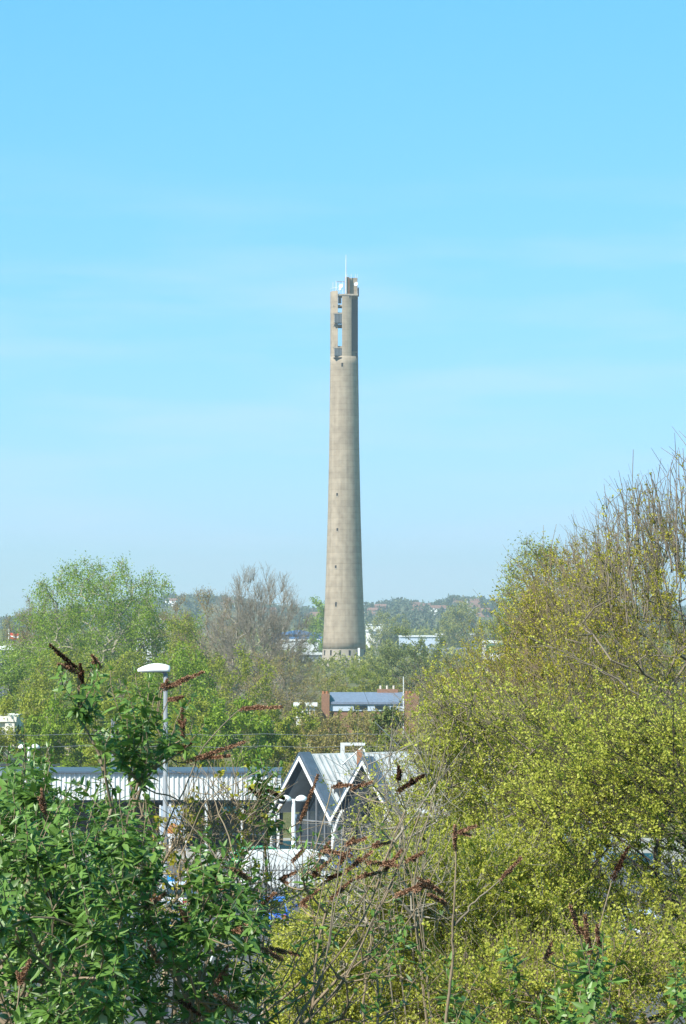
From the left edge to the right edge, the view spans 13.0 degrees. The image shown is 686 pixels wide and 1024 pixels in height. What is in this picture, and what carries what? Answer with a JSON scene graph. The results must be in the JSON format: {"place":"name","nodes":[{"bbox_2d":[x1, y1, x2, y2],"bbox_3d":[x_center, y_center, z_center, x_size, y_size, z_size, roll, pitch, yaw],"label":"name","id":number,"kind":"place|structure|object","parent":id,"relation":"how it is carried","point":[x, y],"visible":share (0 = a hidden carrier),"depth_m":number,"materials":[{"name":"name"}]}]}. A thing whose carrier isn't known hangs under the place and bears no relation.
{"place":"outdoors","nodes":[
{"label":"outdoors","id":0,"kind":"place"},
{"bbox_2d":[0,0,685,616],"label":"sky","id":1,"kind":"structure","parent":0,"point":[187,187],"materials":[{"name":"blue"}]},
{"bbox_2d":[2,603,685,837],"bbox_3d":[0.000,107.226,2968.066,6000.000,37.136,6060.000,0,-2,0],"label":"ground","id":2,"kind":"structure","parent":0,"point":[289,814],"depth_m":771.20,"materials":[{"name":"green plant"}]},
{"bbox_2d":[0,645,12,698],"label":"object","id":3,"kind":"object","parent":2,"relation":"on","point":[5,669],"visible":0.22,"depth_m":518.02,"materials":[{"name":"grey metal"}]},
{"bbox_2d":[0,613,20,643],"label":"tree","id":4,"kind":"object","parent":2,"relation":"on","point":[7,628],"visible":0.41,"depth_m":1497.43,"materials":[{"name":"green plant"}]},
{"bbox_2d":[0,713,23,762],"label":"stucco house","id":5,"kind":"structure","parent":2,"relation":"on","point":[13,720],"depth_m":261.25,"materials":[{"name":"white"}]},
{"bbox_2d":[18,744,39,760],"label":"twin lamp","id":6,"kind":"object","parent":2,"relation":"on","point":[21,745],"visible":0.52,"depth_m":204.36,"materials":[{"name":"white paint"}]},
{"bbox_2d":[0,648,58,740],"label":"tree","id":7,"kind":"object","parent":2,"relation":"on","point":[6,680],"visible":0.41,"depth_m":343.26,"materials":[{"name":"green plant"}]},
{"bbox_2d":[0,763,59,765],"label":"dark rail","id":8,"kind":"object","parent":2,"relation":"on","point":[4,764],"visible":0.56,"depth_m":199.46,"materials":[{"name":"metal"}]},
{"bbox_2d":[0,688,75,766],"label":"willow tree","id":9,"kind":"object","parent":2,"relation":"on","point":[27,711],"visible":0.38,"depth_m":260.80,"materials":[{"name":"green plant"}]},
{"bbox_2d":[2,586,77,694],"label":"tree","id":10,"kind":"object","parent":2,"relation":"on","point":[23,631],"visible":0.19,"depth_m":453.84,"materials":[{"name":"plant"}]},
{"bbox_2d":[11,644,113,751],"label":"willow tree","id":11,"kind":"object","parent":2,"relation":"on","point":[45,687],"visible":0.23,"depth_m":328.31,"materials":[{"name":"green plant"}]},
{"bbox_2d":[0,742,139,1023],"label":"buddleia bush","id":12,"kind":"object","parent":2,"relation":"on","point":[28,990],"visible":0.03,"depth_m":17.94,"materials":[{"name":"green plant"}]},
{"bbox_2d":[24,685,128,766],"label":"willow tree","id":13,"kind":"object","parent":2,"relation":"on","point":[65,725],"visible":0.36,"depth_m":253.82,"materials":[{"name":"green plant"}]},
{"bbox_2d":[0,726,157,1023],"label":"buddleia bush","id":14,"kind":"object","parent":2,"relation":"on","point":[80,902],"visible":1,"depth_m":14.39,"materials":[{"name":"green plant"}]},
{"bbox_2d":[49,643,123,947],"bbox_3d":[-1.360,2.207,16.207,0.421,3.000,0.553,-1,-2,20],"label":"buddleia bush","id":15,"kind":"object","parent":2,"relation":"on","point":[81,714],"visible":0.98,"depth_m":16.21,"materials":[{"name":"green plant"}]},
{"bbox_2d":[0,550,209,726],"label":"willow tree","id":16,"kind":"object","parent":2,"relation":"on","point":[146,619],"visible":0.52,"depth_m":415.64,"materials":[{"name":"green plant"}]},
{"bbox_2d":[64,648,173,756],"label":"willow tree","id":17,"kind":"object","parent":2,"relation":"on","point":[119,667],"visible":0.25,"depth_m":321.76,"materials":[{"name":"green plant"}]},
{"bbox_2d":[73,691,174,766],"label":"willow tree","id":18,"kind":"object","parent":2,"relation":"on","point":[87,741],"visible":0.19,"depth_m":248.59,"materials":[{"name":"green plant"}]},
{"bbox_2d":[136,618,179,663],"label":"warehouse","id":19,"kind":"structure","parent":2,"relation":"on","point":[150,642],"depth_m":799.20,"materials":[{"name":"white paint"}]},
{"bbox_2d":[165,598,178,605],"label":"terraced house","id":20,"kind":"structure","parent":2,"relation":"on","point":[173,599],"depth_m":2755.39,"materials":[{"name":"white paint"}]},
{"bbox_2d":[125,641,228,744],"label":"willow tree","id":21,"kind":"object","parent":2,"relation":"on","point":[201,685],"visible":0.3,"depth_m":316.38,"materials":[{"name":"green plant"}]},
{"bbox_2d":[152,608,215,731],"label":"willow tree","id":22,"kind":"object","parent":2,"relation":"on","point":[182,625],"visible":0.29,"depth_m":379.03,"materials":[{"name":"green plant"}]},
{"bbox_2d":[91,665,284,1014],"bbox_3d":[-1.035,2.344,16.814,1.223,2.993,1.046,-2,-3,38],"label":"buddleia bush","id":23,"kind":"object","parent":2,"relation":"on","point":[134,737],"visible":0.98,"depth_m":16.68,"materials":[{"name":"green plant"}]},
{"bbox_2d":[148,686,228,766],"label":"willow tree","id":24,"kind":"object","parent":2,"relation":"on","point":[203,707],"visible":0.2,"depth_m":257.15,"materials":[{"name":"green plant"}]},
{"bbox_2d":[100,770,285,1023],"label":"buddleia bush","id":25,"kind":"object","parent":2,"relation":"on","point":[195,998],"visible":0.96,"depth_m":15.63,"materials":[{"name":"green plant"}]},
{"bbox_2d":[0,746,403,747],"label":"overhead wire","id":26,"kind":"object","parent":2,"relation":"on","point":[219,747],"visible":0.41,"depth_m":211.12,"materials":[{"name":"grey metal"}]},
{"bbox_2d":[153,585,269,715],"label":"tree","id":27,"kind":"object","parent":2,"relation":"on","point":[199,600],"visible":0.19,"depth_m":405.12,"materials":[{"name":"plant"}]},
{"bbox_2d":[3,734,430,735],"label":"overhead wire","id":28,"kind":"object","parent":2,"relation":"on","point":[195,734],"visible":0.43,"depth_m":211.15,"materials":[{"name":"grey metal"}]},
{"bbox_2d":[174,641,281,752],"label":"willow tree","id":29,"kind":"object","parent":2,"relation":"on","point":[224,680],"visible":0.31,"depth_m":329.06,"materials":[{"name":"green plant"}]},
{"bbox_2d":[186,695,284,777],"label":"willow tree","id":30,"kind":"object","parent":2,"relation":"on","point":[227,731],"visible":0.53,"depth_m":248.24,"materials":[{"name":"green plant"}]},
{"bbox_2d":[105,731,366,1023],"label":"hawthorn shrub","id":31,"kind":"object","parent":2,"relation":"on","point":[202,825],"visible":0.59,"depth_m":17.46,"materials":[{"name":"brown plant"}]},
{"bbox_2d":[192,562,323,717],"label":"bare tree","id":32,"kind":"object","parent":2,"relation":"on","point":[271,641],"visible":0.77,"depth_m":384.12,"materials":[{"name":"plant"}]},
{"bbox_2d":[225,650,316,743],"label":"tree","id":33,"kind":"object","parent":2,"relation":"on","point":[292,689],"visible":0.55,"depth_m":349.64,"materials":[{"name":"plant"}]},
{"bbox_2d":[240,747,319,1023],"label":"buddleia bush","id":34,"kind":"object","parent":2,"relation":"on","point":[270,830],"visible":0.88,"depth_m":17.94,"materials":[{"name":"green plant"}]},
{"bbox_2d":[229,703,336,780],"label":"willow tree","id":35,"kind":"object","parent":2,"relation":"on","point":[283,726],"visible":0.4,"depth_m":261.25,"materials":[{"name":"green plant"}]},
{"bbox_2d":[263,634,319,714],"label":"tree","id":36,"kind":"object","parent":2,"relation":"on","point":[306,686],"visible":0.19,"depth_m":469.57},
{"bbox_2d":[274,630,322,642],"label":"warehouse","id":37,"kind":"structure","parent":2,"relation":"on","point":[287,633],"depth_m":1448.73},
{"bbox_2d":[283,639,320,654],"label":"warehouse","id":38,"kind":"structure","parent":2,"relation":"on","point":[312,647],"depth_m":1298.71,"materials":[{"name":"white paint"}]},
{"bbox_2d":[269,699,337,753],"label":"tree","id":39,"kind":"object","parent":2,"relation":"on","point":[311,712],"visible":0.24,"depth_m":310.46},
{"bbox_2d":[298,653,321,662],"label":"warehouse","id":40,"kind":"structure","parent":2,"relation":"on","point":[311,654],"depth_m":1118.72,"materials":[{"name":"grey metal"}]},
{"bbox_2d":[307,702,317,714],"bbox_3d":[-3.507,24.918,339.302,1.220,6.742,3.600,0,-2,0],"label":"outhouse","id":41,"kind":"structure","parent":2,"relation":"on","point":[313,704],"depth_m":338.47,"materials":[{"name":"white paint"}]},
{"bbox_2d":[303,596,324,652],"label":"tree","id":42,"kind":"object","parent":2,"relation":"on","point":[318,624],"visible":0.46,"depth_m":1147.51,"materials":[{"name":"green plant"}]},
{"bbox_2d":[285,664,349,701],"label":"tree","id":43,"kind":"object","parent":2,"relation":"on","point":[324,680],"visible":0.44,"depth_m":518.79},
{"bbox_2d":[285,712,353,777],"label":"tree","id":44,"kind":"object","parent":2,"relation":"on","point":[317,742],"visible":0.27,"depth_m":238.99,"materials":[{"name":"plant"}]},
{"bbox_2d":[289,671,371,717],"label":"tree","id":45,"kind":"object","parent":2,"relation":"on","point":[338,688],"visible":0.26,"depth_m":418.92,"materials":[{"name":"green plant"}]},
{"bbox_2d":[290,705,386,752],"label":"tree","id":46,"kind":"object","parent":2,"relation":"on","point":[350,711],"visible":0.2,"depth_m":317.04,"materials":[{"name":"green plant"}]},
{"bbox_2d":[0,639,679,663],"bbox_3d":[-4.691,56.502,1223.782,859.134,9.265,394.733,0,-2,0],"label":"valley trees","id":47,"kind":"object","parent":2,"relation":"on","point":[450,652],"visible":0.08,"depth_m":1163.20,"materials":[{"name":"green plant"}]},
{"bbox_2d":[221,764,459,1023],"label":"buddleia bush","id":48,"kind":"object","parent":2,"relation":"on","point":[388,864],"visible":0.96,"depth_m":16.92,"materials":[{"name":"brown plant"}]},
{"bbox_2d":[0,593,685,636],"bbox_3d":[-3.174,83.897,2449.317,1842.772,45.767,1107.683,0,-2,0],"label":"hillside trees","id":49,"kind":"object","parent":2,"relation":"on","point":[412,619],"visible":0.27,"depth_m":2492.51,"materials":[{"name":"plant"}]},
{"bbox_2d":[0,621,685,650],"bbox_3d":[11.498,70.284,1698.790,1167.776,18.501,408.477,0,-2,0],"label":"plain trees","id":50,"kind":"object","parent":2,"relation":"on","point":[422,630],"visible":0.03,"depth_m":1642.67,"materials":[{"name":"green plant"}]},
{"bbox_2d":[1,862,685,1023],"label":"car park","id":51,"kind":"structure","parent":2,"relation":"on","point":[143,1012],"depth_m":125.24,"materials":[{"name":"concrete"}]},
{"bbox_2d":[138,663,169,1016],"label":"street lamp","id":52,"kind":"object","parent":51,"relation":"on","point":[163,669],"visible":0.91,"depth_m":107.68,"materials":[{"name":"grey metal"}]},
{"bbox_2d":[132,901,179,934],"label":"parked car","id":53,"kind":"object","parent":51,"relation":"on","point":[161,917],"visible":0.06,"depth_m":135.04,"materials":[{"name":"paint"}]},
{"bbox_2d":[159,805,186,881],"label":"poster board","id":54,"kind":"object","parent":51,"relation":"on","point":[161,815],"visible":0.23,"depth_m":163.40,"materials":[{"name":"white paint"}]},
{"bbox_2d":[157,881,196,908],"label":"parked car","id":55,"kind":"object","parent":51,"relation":"on","point":[169,889],"visible":0.05,"depth_m":144.68,"materials":[{"name":"paint"}]},
{"bbox_2d":[111,864,355,902],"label":"palisade fence","id":56,"kind":"object","parent":51,"relation":"on","point":[279,870],"visible":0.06,"depth_m":151.36,"materials":[{"name":"metal"}]},
{"bbox_2d":[230,846,274,862],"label":"parked car","id":57,"kind":"object","parent":51,"relation":"on","point":[270,847],"visible":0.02,"depth_m":168.79,"materials":[{"name":"paint"}]},
{"bbox_2d":[255,896,297,926],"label":"parked car","id":58,"kind":"object","parent":51,"relation":"on","point":[286,910],"visible":0.09,"depth_m":136.68,"materials":[{"name":"paint"}]},
{"bbox_2d":[241,849,333,893],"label":"delivery van","id":59,"kind":"object","parent":51,"relation":"on","point":[284,855],"visible":0.16,"depth_m":155.40,"materials":[{"name":"white paint"}]},
{"bbox_2d":[279,795,306,889],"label":"twin lamp","id":60,"kind":"object","parent":51,"relation":"on","point":[299,798],"visible":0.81,"depth_m":157.40,"materials":[{"name":"metal"}]},
{"bbox_2d":[318,850,365,869],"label":"parked car","id":61,"kind":"object","parent":51,"relation":"on","point":[349,860],"visible":0.03,"depth_m":165.63,"materials":[{"name":"paint"}]},
{"bbox_2d":[621,909,660,940],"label":"parked car","id":62,"kind":"object","parent":51,"relation":"on","point":[646,915],"visible":0.01,"depth_m":130.85,"materials":[{"name":"paint"}]},
{"bbox_2d":[304,655,382,689],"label":"tree","id":63,"kind":"object","parent":2,"relation":"on","point":[341,678],"visible":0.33,"depth_m":639.40,"materials":[{"name":"green plant"}]},
{"bbox_2d":[321,270,366,666],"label":"lift tower","id":64,"kind":"structure","parent":2,"relation":"on","point":[344,629],"depth_m":996.83,"materials":[{"name":"concrete"}]},
{"bbox_2d":[3,591,685,624],"bbox_3d":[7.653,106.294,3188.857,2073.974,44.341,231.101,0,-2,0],"label":"ridge wood","id":65,"kind":"object","parent":2,"relation":"on","point":[386,601],"visible":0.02,"depth_m":3118.96,"materials":[{"name":"plant"}]},
{"bbox_2d":[13,648,684,682],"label":"plain scrub","id":66,"kind":"object","parent":2,"relation":"on","point":[337,665],"visible":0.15,"depth_m":827.88,"materials":[{"name":"green plant"}]},
{"bbox_2d":[324,713,379,752],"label":"tree","id":67,"kind":"object","parent":2,"relation":"on","point":[367,731],"visible":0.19,"depth_m":231.04,"materials":[{"name":"plant"}]},
{"bbox_2d":[342,662,397,691],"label":"willow tree","id":68,"kind":"object","parent":2,"relation":"on","point":[363,674],"visible":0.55,"depth_m":598.63,"materials":[{"name":"green plant"}]},
{"bbox_2d":[365,630,379,651],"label":"warehouse","id":69,"kind":"structure","parent":2,"relation":"on","point":[367,634],"depth_m":1498.66,"materials":[{"name":"white paint"}]},
{"bbox_2d":[367,608,379,614],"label":"terraced house","id":70,"kind":"structure","parent":2,"relation":"on","point":[374,611],"depth_m":2686.60,"materials":[{"name":"white brick"}]},
{"bbox_2d":[331,705,423,751],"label":"tree","id":71,"kind":"object","parent":2,"relation":"on","point":[365,712],"visible":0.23,"depth_m":315.33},
{"bbox_2d":[274,690,485,1023],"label":"hawthorn shrub","id":72,"kind":"object","parent":2,"relation":"on","point":[377,827],"visible":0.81,"depth_m":20.32,"materials":[{"name":"yellow plant"}]},
{"bbox_2d":[365,610,398,652],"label":"tree","id":73,"kind":"object","parent":2,"relation":"on","point":[386,631],"visible":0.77,"depth_m":1496.68,"materials":[{"name":"green plant"}]},
{"bbox_2d":[358,704,411,751],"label":"tree","id":74,"kind":"object","parent":2,"relation":"on","point":[385,716],"visible":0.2,"depth_m":219.22,"materials":[{"name":"green plant"}]},
{"bbox_2d":[345,677,424,691],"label":"tree","id":75,"kind":"object","parent":2,"relation":"on","point":[374,684],"visible":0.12,"depth_m":429.06,"materials":[{"name":"green plant"}]},
{"bbox_2d":[384,614,411,645],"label":"tree","id":76,"kind":"object","parent":2,"relation":"on","point":[405,623],"visible":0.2,"depth_m":1546.89,"materials":[{"name":"green plant"}]},
{"bbox_2d":[349,748,446,1023],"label":"buddleia bush","id":77,"kind":"object","parent":2,"relation":"on","point":[358,786],"visible":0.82,"depth_m":19.56,"materials":[{"name":"brown plant"}]},
{"bbox_2d":[366,626,447,695],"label":"tree","id":78,"kind":"object","parent":2,"relation":"on","point":[387,651],"visible":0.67,"depth_m":558.41,"materials":[{"name":"green plant"}]},
{"bbox_2d":[398,635,440,653],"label":"warehouse","id":79,"kind":"structure","parent":2,"relation":"on","point":[429,640],"depth_m":1448.69,"materials":[{"name":"white metal"}]},
{"bbox_2d":[398,674,451,721],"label":"tree","id":80,"kind":"object","parent":2,"relation":"on","point":[411,680],"visible":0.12,"depth_m":398.41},
{"bbox_2d":[231,800,621,1023],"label":"hawthorn shrub","id":81,"kind":"object","parent":2,"relation":"on","point":[494,864],"visible":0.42,"depth_m":20.98,"materials":[{"name":"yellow plant"}]},
{"bbox_2d":[433,616,462,647],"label":"tree","id":82,"kind":"object","parent":2,"relation":"on","point":[450,634],"visible":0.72,"depth_m":1397.70,"materials":[{"name":"green plant"}]},
{"bbox_2d":[422,653,478,703],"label":"tree","id":83,"kind":"object","parent":2,"relation":"on","point":[446,660],"visible":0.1,"depth_m":500.21,"materials":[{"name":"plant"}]},
{"bbox_2d":[429,648,475,660],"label":"warehouse","id":84,"kind":"structure","parent":2,"relation":"on","point":[448,650],"depth_m":1178.70,"materials":[{"name":"grey metal"}]},
{"bbox_2d":[436,599,490,647],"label":"tree","id":85,"kind":"object","parent":2,"relation":"on","point":[460,613],"visible":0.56,"depth_m":1446.68,"materials":[{"name":"green plant"}]},
{"bbox_2d":[413,824,521,1023],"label":"buddleia bush","id":86,"kind":"object","parent":2,"relation":"on","point":[450,997],"visible":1,"depth_m":15.90,"materials":[{"name":"green plant"}]},
{"bbox_2d":[476,608,491,616],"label":"terraced house","id":87,"kind":"structure","parent":2,"relation":"on","point":[480,612],"depth_m":2457.52,"materials":[{"name":"white brick"}]},
{"bbox_2d":[473,610,506,647],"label":"tree","id":88,"kind":"object","parent":2,"relation":"on","point":[485,627],"visible":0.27,"depth_m":1197.80,"materials":[{"name":"green plant"}]},
{"bbox_2d":[482,640,503,671],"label":"retail shop","id":89,"kind":"structure","parent":2,"relation":"on","point":[491,648],"depth_m":898.73,"materials":[{"name":"white paint"}]},
{"bbox_2d":[344,619,682,1010],"bbox_3d":[1.418,3.350,24.892,3.050,4.924,3.713,0,-2,0],"label":"hawthorn shrub","id":90,"kind":"object","parent":2,"relation":"on","point":[471,767],"visible":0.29,"depth_m":24.31,"materials":[{"name":"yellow plant"}]},
{"bbox_2d":[379,880,685,1023],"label":"hawthorn shrub","id":91,"kind":"object","parent":2,"relation":"on","point":[493,981],"visible":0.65,"depth_m":19.34,"materials":[{"name":"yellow plant"}]},
{"bbox_2d":[392,489,685,935],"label":"hawthorn shrub","id":92,"kind":"object","parent":2,"relation":"on","point":[528,612],"visible":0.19,"depth_m":29.25,"materials":[{"name":"green plant"}]},
{"bbox_2d":[477,530,602,748],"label":"willow tree","id":93,"kind":"object","parent":2,"relation":"on","point":[510,575],"visible":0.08,"depth_m":299.15,"materials":[{"name":"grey plant"}]},
{"bbox_2d":[467,661,685,1023],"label":"hawthorn shrub","id":94,"kind":"object","parent":2,"relation":"on","point":[627,783],"visible":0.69,"depth_m":21.68,"materials":[{"name":"green plant"}]},
{"bbox_2d":[496,847,685,1023],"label":"buddleia bush","id":95,"kind":"object","parent":2,"relation":"on","point":[591,999],"visible":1,"depth_m":16.40,"materials":[{"name":"green leaf"},{"name":"brown twig"},{"name":"dried red-brown flower"}]},
{"bbox_2d":[505,428,685,842],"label":"hawthorn shrub","id":96,"kind":"object","parent":2,"relation":"on","point":[654,578],"visible":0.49,"depth_m":26.31,"materials":[{"name":"green plant"}]},
{"bbox_2d":[532,590,671,727],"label":"tree","id":97,"kind":"object","parent":2,"relation":"on","point":[650,682],"visible":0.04,"depth_m":308.39,"materials":[{"name":"green plant"}]},
{"bbox_2d":[610,661,684,766],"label":"tree","id":98,"kind":"object","parent":2,"relation":"on","point":[657,690],"visible":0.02,"depth_m":254.69,"materials":[{"name":"green plant"}]},
{"bbox_2d":[616,587,685,724],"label":"tree","id":99,"kind":"object","parent":2,"relation":"on","point":[666,634],"visible":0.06,"depth_m":318.61,"materials":[{"name":"plant"}]},
{"bbox_2d":[23,838,685,861],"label":"station pavement","id":100,"kind":"structure","parent":0,"point":[646,852],"depth_m":183.71,"materials":[{"name":"stone"}]},
{"bbox_2d":[0,767,282,850],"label":"platform canopy","id":101,"kind":"object","parent":100,"relation":"on","point":[176,780],"visible":0.31,"depth_m":183.52,"materials":[{"name":"white painted metal"},{"name":"grey metal"},{"name":"glass"}]},
{"bbox_2d":[70,812,104,834],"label":"window","id":102,"kind":"structure","parent":101,"relation":"in","point":[85,822],"depth_m":189.31,"materials":[{"name":"black glass"}]},
{"bbox_2d":[125,812,158,834],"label":"window","id":103,"kind":"structure","parent":101,"relation":"in","point":[152,813],"depth_m":189.31,"materials":[{"name":"black glass"}]},
{"bbox_2d":[187,812,268,834],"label":"window","id":104,"kind":"structure","parent":101,"relation":"in","point":[230,817],"depth_m":189.31,"materials":[{"name":"black glass"}]},
{"bbox_2d":[269,751,612,862],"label":"station building","id":105,"kind":"structure","parent":100,"relation":"on","point":[308,763],"depth_m":175.20,"materials":[{"name":"metal"}]},
{"bbox_2d":[334,743,364,820],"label":"hoop frame","id":106,"kind":"object","parent":105,"relation":"on","point":[342,759],"visible":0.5,"depth_m":174.45,"materials":[{"name":"white paint"}]},
{"bbox_2d":[321,686,418,746],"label":"slate roofed building","id":107,"kind":"structure","parent":0,"point":[332,703],"depth_m":339.36,"materials":[{"name":"grey brick"}]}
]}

